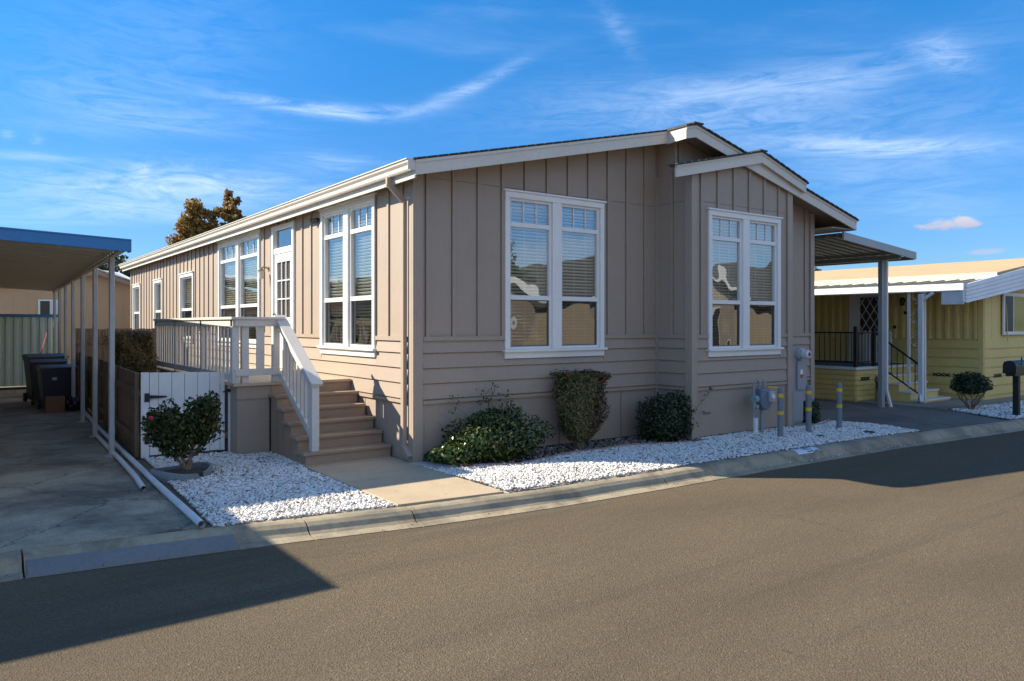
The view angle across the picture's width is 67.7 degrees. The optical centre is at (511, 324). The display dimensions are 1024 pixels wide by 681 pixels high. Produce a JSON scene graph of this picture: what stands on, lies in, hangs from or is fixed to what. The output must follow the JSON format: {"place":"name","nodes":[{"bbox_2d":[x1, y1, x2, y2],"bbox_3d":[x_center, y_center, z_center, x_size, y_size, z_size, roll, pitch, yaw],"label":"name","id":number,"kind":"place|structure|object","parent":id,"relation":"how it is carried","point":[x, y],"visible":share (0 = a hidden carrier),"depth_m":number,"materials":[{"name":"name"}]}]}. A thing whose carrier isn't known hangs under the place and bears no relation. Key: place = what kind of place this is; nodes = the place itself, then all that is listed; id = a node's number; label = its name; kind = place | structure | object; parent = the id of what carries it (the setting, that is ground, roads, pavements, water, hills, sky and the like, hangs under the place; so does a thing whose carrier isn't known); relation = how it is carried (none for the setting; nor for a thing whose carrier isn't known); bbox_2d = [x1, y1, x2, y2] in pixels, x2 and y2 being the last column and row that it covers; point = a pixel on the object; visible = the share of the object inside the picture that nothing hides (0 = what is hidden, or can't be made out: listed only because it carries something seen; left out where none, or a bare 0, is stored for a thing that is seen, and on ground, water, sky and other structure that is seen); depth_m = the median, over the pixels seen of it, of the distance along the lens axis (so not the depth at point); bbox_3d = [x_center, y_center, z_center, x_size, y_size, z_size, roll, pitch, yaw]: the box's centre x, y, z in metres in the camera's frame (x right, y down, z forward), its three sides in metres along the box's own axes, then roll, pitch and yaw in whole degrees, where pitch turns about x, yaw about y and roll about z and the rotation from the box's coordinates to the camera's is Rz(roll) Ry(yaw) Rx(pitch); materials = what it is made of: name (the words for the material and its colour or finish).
{"place":"outdoors","nodes":[
{"label":"outdoors","id":0,"kind":"place"},
{"bbox_2d":[0,269,129,363],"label":"tan house","id":1,"kind":"structure","parent":0,"point":[17,301],"depth_m":25.63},
{"bbox_2d":[38,299,57,320],"bbox_3d":[-15.215,-0.460,25.119,0.640,0.720,0.070,0,0,-36],"label":"window","id":2,"kind":"structure","parent":1,"relation":"in","point":[45,306],"depth_m":25.04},
{"bbox_2d":[0,389,198,559],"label":"driveway","id":3,"kind":"structure","parent":0,"point":[62,476],"depth_m":7.89,"materials":[{"name":"concrete"}]},
{"bbox_2d":[0,314,57,389],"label":"metal fence","id":4,"kind":"object","parent":3,"relation":"on","point":[21,335],"visible":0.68,"depth_m":20.14,"materials":[{"name":"green metal"}]},
{"bbox_2d":[26,330,47,391],"bbox_3d":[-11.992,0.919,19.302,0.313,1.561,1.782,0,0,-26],"label":"broom","id":5,"kind":"object","parent":3,"relation":"on","point":[42,347],"visible":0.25,"depth_m":19.73,"materials":[{"name":"red plastic"}]},
{"bbox_2d":[22,353,68,401],"bbox_3d":[-10.325,1.169,16.886,0.778,1.058,0.757,0,0,-43],"label":"wheelie bin","id":6,"kind":"object","parent":3,"relation":"on","point":[29,393],"visible":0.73,"depth_m":16.65,"materials":[{"name":"plastic"}]},
{"bbox_2d":[29,358,66,404],"bbox_3d":[-9.750,1.209,16.067,0.670,0.978,0.711,0,0,-31],"label":"wheelie bin","id":7,"kind":"object","parent":3,"relation":"on","point":[33,364],"visible":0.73,"depth_m":15.73,"materials":[{"name":"plastic"}]},
{"bbox_2d":[45,396,64,412],"bbox_3d":[-8.886,1.548,14.842,0.320,0.305,0.280,0,0,-36],"label":"cardboard box","id":8,"kind":"object","parent":3,"relation":"on","point":[54,404],"visible":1,"depth_m":14.76,"materials":[{"name":"brown cardboard"}]},
{"bbox_2d":[35,364,77,408],"bbox_3d":[-9.174,1.249,15.372,0.648,0.898,0.689,0,0,-39],"label":"wheelie bin","id":9,"kind":"object","parent":3,"relation":"on","point":[54,379],"visible":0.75,"depth_m":15.15,"materials":[{"name":"plastic"}]},
{"bbox_2d":[0,227,131,457],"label":"carport","id":10,"kind":"object","parent":3,"relation":"on","point":[53,262],"visible":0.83,"depth_m":11.57,"materials":[{"name":"white metal"}]},
{"bbox_2d":[65,396,79,410],"bbox_3d":[-8.636,1.558,15.047,0.379,0.281,0.330,0,0,-36],"label":"rubbish bag","id":11,"kind":"object","parent":3,"relation":"on","point":[72,403],"visible":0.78,"depth_m":14.94,"materials":[{"name":"black plastic"}]},
{"bbox_2d":[95,434,146,490],"bbox_3d":[-4.973,1.669,9.612,0.080,0.062,4.424,0,0,-34],"label":"drain pipe","id":12,"kind":"object","parent":3,"relation":"on","point":[129,470],"visible":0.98,"depth_m":8.92,"materials":[{"name":"plastic"}]},
{"bbox_2d":[85,410,205,527],"bbox_3d":[-5.481,1.669,10.604,0.098,0.071,10.226,0,0,-34],"label":"drain pipe","id":13,"kind":"object","parent":3,"relation":"on","point":[192,516],"visible":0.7,"depth_m":7.87,"materials":[{"name":"plastic"}]},
{"bbox_2d":[303,456,503,506],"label":"footpath","id":14,"kind":"structure","parent":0,"point":[385,478],"depth_m":8.24,"materials":[{"name":"concrete"}]},
{"bbox_2d":[0,386,1021,527],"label":"yard","id":15,"kind":"structure","parent":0,"point":[145,464],"depth_m":10.21,"materials":[{"name":"soil"}]},
{"bbox_2d":[76,352,140,457],"bbox_3d":[-7.343,1.160,13.595,0.086,1.080,9.199,0,0,-34],"label":"wooden fence","id":16,"kind":"object","parent":15,"relation":"on","point":[127,406],"visible":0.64,"depth_m":11.34,"materials":[{"name":"brown wood"}]},
{"bbox_2d":[98,254,129,280],"bbox_3d":[-18.336,-0.772,35.216,3.667,4.991,2.197,0,0,-36],"label":"evergreen tree","id":17,"kind":"object","parent":15,"relation":"on","point":[105,266],"visible":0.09,"depth_m":34.99,"materials":[{"name":"green plant"}]},
{"bbox_2d":[75,328,161,396],"bbox_3d":[-9.175,0.893,18.285,2.340,1.614,0.066,0,0,-36],"label":"wooden fence","id":18,"kind":"object","parent":15,"relation":"on","point":[88,345],"visible":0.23,"depth_m":17.93,"materials":[{"name":"brown wood"}]},
{"bbox_2d":[102,330,158,411],"bbox_3d":[-6.646,0.903,13.296,0.742,1.628,1.346,0,0,-36],"label":"hedge","id":19,"kind":"object","parent":15,"relation":"on","point":[140,357],"visible":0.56,"depth_m":12.87,"materials":[{"name":"green plant"}]},
{"bbox_2d":[141,371,230,457],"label":"white gate","id":20,"kind":"structure","parent":15,"relation":"on","point":[171,384],"depth_m":9.93,"materials":[{"name":"paint"}]},
{"bbox_2d":[165,188,246,245],"bbox_3d":[-15.579,-2.765,40.006,4.851,8.976,2.834,0,0,-36],"label":"autumn tree","id":21,"kind":"object","parent":15,"relation":"on","point":[193,223],"visible":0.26,"depth_m":39.18,"materials":[{"name":"brown plant"}]},
{"bbox_2d":[115,451,396,532],"bbox_3d":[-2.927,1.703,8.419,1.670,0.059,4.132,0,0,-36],"label":"white gravel","id":22,"kind":"structure","parent":15,"relation":"on","point":[323,492],"depth_m":7.77,"materials":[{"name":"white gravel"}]},
{"bbox_2d":[150,462,211,482],"bbox_3d":[-3.710,1.663,8.602,0.642,0.125,0.640,0,0,-36],"label":"planter ring","id":23,"kind":"object","parent":22,"relation":"on","point":[177,472],"visible":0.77,"depth_m":8.50,"materials":[{"name":"concrete"}]},
{"bbox_2d":[140,390,224,469],"bbox_3d":[-3.725,1.203,8.649,0.884,0.913,0.544,0,0,-24],"label":"shrub","id":24,"kind":"object","parent":23,"relation":"on","point":[176,429],"visible":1,"depth_m":8.55,"materials":[{"name":"green plant"}]},
{"bbox_2d":[153,315,390,464],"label":"entry deck","id":25,"kind":"structure","parent":15,"relation":"on","point":[316,418],"depth_m":10.06,"materials":[{"name":"beige wood"}]},
{"bbox_2d":[119,121,858,462],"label":"brown house","id":26,"kind":"structure","parent":15,"relation":"on","point":[407,297],"depth_m":11.38,"materials":[{"name":"beige wood"}]},
{"bbox_2d":[272,252,290,367],"bbox_3d":[-3.933,-0.232,13.105,0.107,1.985,0.922,0,0,-36],"label":"door","id":27,"kind":"structure","parent":26,"relation":"in","point":[282,261],"depth_m":13.20,"materials":[{"name":"white wood"}]},
{"bbox_2d":[815,232,915,406],"bbox_3d":[4.414,0.005,18.670,2.720,3.430,9.440,0,0,-36],"label":"carport awning","id":28,"kind":"object","parent":26,"relation":"attached to","point":[844,248],"visible":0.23,"depth_m":15.74,"materials":[{"name":"metal"}]},
{"bbox_2d":[457,437,656,463],"bbox_3d":[0.879,1.717,10.299,4.380,0.001,0.970,0,0,-36],"label":"planting bed","id":29,"kind":"object","parent":15,"relation":"on","point":[568,448],"depth_m":10.41,"materials":[{"name":"soil"}]},
{"bbox_2d":[424,382,555,466],"bbox_3d":[-0.246,1.236,9.608,1.882,0.981,0.772,0,0,-36],"label":"shrub","id":30,"kind":"object","parent":29,"relation":"on","point":[501,433],"visible":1,"depth_m":9.44,"materials":[{"name":"green plant"}]},
{"bbox_2d":[423,435,701,463],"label":"grey rocks","id":31,"kind":"object","parent":29,"relation":"on","point":[605,443],"visible":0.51,"depth_m":10.59,"materials":[{"name":"grey stone"}]},
{"bbox_2d":[442,438,707,465],"bbox_3d":[1.012,1.700,10.066,4.452,0.064,0.573,0,0,-29],"label":"bed edging","id":32,"kind":"object","parent":29,"relation":"on","point":[562,454],"visible":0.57,"depth_m":10.12,"materials":[{"name":"grey concrete"}]},
{"bbox_2d":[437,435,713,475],"bbox_3d":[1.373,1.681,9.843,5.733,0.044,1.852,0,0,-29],"label":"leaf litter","id":33,"kind":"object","parent":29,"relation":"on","point":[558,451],"visible":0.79,"depth_m":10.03,"materials":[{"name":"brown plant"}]},
{"bbox_2d":[549,368,611,448],"bbox_3d":[0.961,1.144,10.517,0.861,1.145,0.646,0,0,-36],"label":"shrub","id":34,"kind":"object","parent":29,"relation":"on","point":[570,402],"visible":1,"depth_m":10.35,"materials":[{"name":"green plant"}]},
{"bbox_2d":[635,387,713,441],"bbox_3d":[2.389,1.345,11.347,1.164,0.835,0.762,0,0,-36],"label":"shrub","id":35,"kind":"object","parent":29,"relation":"on","point":[660,421],"visible":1,"depth_m":11.11,"materials":[{"name":"green plant"}]},
{"bbox_2d":[423,420,919,492],"bbox_3d":[2.737,1.719,10.695,8.042,0.001,1.775,0,0,-34],"label":"gravel base","id":36,"kind":"object","parent":15,"relation":"on","point":[529,488],"visible":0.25,"depth_m":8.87,"materials":[{"name":"white gravel"}]},
{"bbox_2d":[409,461,455,469],"bbox_3d":[-0.933,1.692,9.221,0.580,0.035,0.251,0,0,31],"label":"splash block","id":37,"kind":"object","parent":36,"relation":"on","point":[432,464],"depth_m":9.14,"materials":[{"name":"grey concrete"}]},
{"bbox_2d":[753,418,757,433],"bbox_3d":[3.761,1.583,11.793,0.080,0.275,0.080,0,0,-36],"label":"pipe stub","id":38,"kind":"object","parent":36,"relation":"on","point":[755,425],"visible":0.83,"depth_m":11.76,"materials":[{"name":"plastic"}]},
{"bbox_2d":[751,379,777,432],"bbox_3d":[3.963,1.281,11.940,0.678,0.878,0.220,0,0,-36],"label":"gas meter","id":39,"kind":"object","parent":36,"relation":"on","point":[763,398],"visible":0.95,"depth_m":11.86,"materials":[{"name":"grey metal"}]},
{"bbox_2d":[777,388,783,436],"bbox_3d":[3.983,1.330,11.336,0.092,0.780,0.092,0,0,-36],"label":"bollard","id":40,"kind":"object","parent":36,"relation":"on","point":[780,411],"visible":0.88,"depth_m":11.30,"materials":[{"name":"grey metal"}]},
{"bbox_2d":[789,347,812,426],"bbox_3d":[4.774,1.060,12.935,0.580,1.340,0.503,0,0,-36],"label":"meter cabinet","id":41,"kind":"object","parent":36,"relation":"on","point":[800,354],"visible":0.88,"depth_m":12.88,"materials":[{"name":"grey metal"}]},
{"bbox_2d":[805,385,811,431],"bbox_3d":[4.600,1.330,11.847,0.092,0.780,0.092,0,0,-36],"label":"bollard","id":42,"kind":"object","parent":36,"relation":"on","point":[808,393],"visible":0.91,"depth_m":11.81,"materials":[{"name":"grey metal"}]},
{"bbox_2d":[836,383,841,427],"bbox_3d":[5.276,1.330,12.312,0.092,0.780,0.092,0,0,-36],"label":"bollard","id":43,"kind":"object","parent":36,"relation":"on","point":[838,405],"visible":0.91,"depth_m":12.28,"materials":[{"name":"grey metal"}]},
{"bbox_2d":[815,258,1023,399],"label":"yellow house","id":44,"kind":"structure","parent":15,"relation":"on","point":[985,336],"depth_m":17.99,"materials":[{"name":"yellow wood"}]},
{"bbox_2d":[849,294,877,361],"bbox_3d":[8.936,0.060,19.175,0.048,1.760,1.000,0,0,-36],"label":"door","id":45,"kind":"structure","parent":44,"relation":"in","point":[863,308],"depth_m":19.28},
{"bbox_2d":[815,268,1023,402],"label":"porch awning","id":46,"kind":"object","parent":44,"relation":"attached to","point":[956,291],"visible":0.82,"depth_m":16.48,"materials":[{"name":"metal"}]},
{"bbox_2d":[1002,293,1023,334],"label":"window","id":47,"kind":"structure","parent":44,"relation":"in","point":[1014,301],"depth_m":17.87,"materials":[{"name":"glass"}]},
{"bbox_2d":[0,431,1023,680],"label":"road","id":48,"kind":"structure","parent":0,"point":[906,563],"depth_m":5.19,"materials":[{"name":"grey asphalt"}]},
{"bbox_2d":[26,534,238,577],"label":"kerb ramp","id":49,"kind":"structure","parent":48,"relation":"on","point":[46,566],"depth_m":5.92,"materials":[{"name":"grey concrete"}]},
{"bbox_2d":[0,418,1023,581],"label":"kerb","id":50,"kind":"structure","parent":48,"relation":"on","point":[252,535],"depth_m":7.50,"materials":[{"name":"concrete"}]},
{"bbox_2d":[6,432,996,576],"bbox_3d":[2.337,1.820,9.097,17.664,0.025,0.530,0,0,-32],"label":"gutter grit","id":51,"kind":"object","parent":50,"relation":"on","point":[585,499],"visible":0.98,"depth_m":8.81,"materials":[{"name":"grey gravel"}]},
{"bbox_2d":[792,447,819,454],"bbox_3d":[4.032,1.731,10.486,0.504,0.046,0.137,0,0,-34],"label":"kerb number","id":52,"kind":"object","parent":50,"relation":"on","point":[806,450],"visible":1,"depth_m":10.45,"materials":[{"name":"paint"}]},
{"bbox_2d":[0,0,1023,270],"label":"sky","id":53,"kind":"structure","parent":0,"point":[905,116],"materials":[{"name":"blue"}]},
{"bbox_2d":[873,377,886,401],"bbox_3d":[8.116,1.422,16.787,0.533,0.546,0.180,0,0,-36],"label":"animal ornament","id":54,"kind":"object","parent":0,"point":[876,380],"visible":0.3,"depth_m":16.70,"materials":[{"name":"metal"}]},
{"bbox_2d":[815,399,1004,431],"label":"driveway","id":55,"kind":"structure","parent":0,"point":[921,419],"depth_m":14.18,"materials":[{"name":"grey concrete"}]},
{"bbox_2d":[857,395,1023,409],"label":"footpath","id":56,"kind":"structure","parent":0,"point":[951,403],"depth_m":16.55,"materials":[{"name":"grey concrete"}]},
{"bbox_2d":[815,326,950,402],"bbox_3d":[7.070,0.880,19.599,2.570,1.680,7.220,0,0,-36],"label":"yellow porch","id":57,"kind":"object","parent":56,"relation":"on","point":[855,377],"visible":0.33,"depth_m":17.09,"materials":[{"name":"yellow wood"}]},
{"bbox_2d":[862,330,891,363],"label":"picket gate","id":58,"kind":"structure","parent":57,"relation":"attached to","point":[889,345],"depth_m":18.40,"materials":[{"name":"white wood"}]},
{"label":"planting bed","id":59,"kind":"structure","parent":0,"visible":0},
{"bbox_2d":[803,395,820,422],"bbox_3d":[5.101,1.466,13.225,0.670,0.496,0.460,0,0,-36],"label":"shrub","id":60,"kind":"object","parent":59,"relation":"on","point":[815,410],"visible":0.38,"depth_m":13.12,"materials":[{"name":"green plant"}]},
{"label":"gravel base","id":61,"kind":"structure","parent":0,"visible":0},
{"bbox_2d":[951,400,1023,418],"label":"white gravel","id":62,"kind":"structure","parent":61,"relation":"on","point":[1003,410],"depth_m":14.95,"materials":[{"name":"white gravel"}]},
{"bbox_2d":[949,371,993,408],"bbox_3d":[9.193,1.321,15.283,1.056,0.787,0.784,0,0,-36],"label":"topiary","id":63,"kind":"object","parent":62,"relation":"on","point":[969,383],"visible":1,"depth_m":15.11,"materials":[{"name":"green plant"}]},
{"bbox_2d":[1003,357,1023,415],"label":"mailbox","id":64,"kind":"object","parent":62,"relation":"on","point":[1014,369],"visible":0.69,"depth_m":14.07,"materials":[{"name":"black metal"}]},
{"bbox_2d":[1004,362,1014,372],"bbox_3d":[9.083,0.780,13.954,0.010,0.200,0.180,0,0,-36],"label":"door","id":65,"kind":"structure","parent":64,"relation":"in","point":[1009,367],"depth_m":13.94,"materials":[{"name":"black metal"}]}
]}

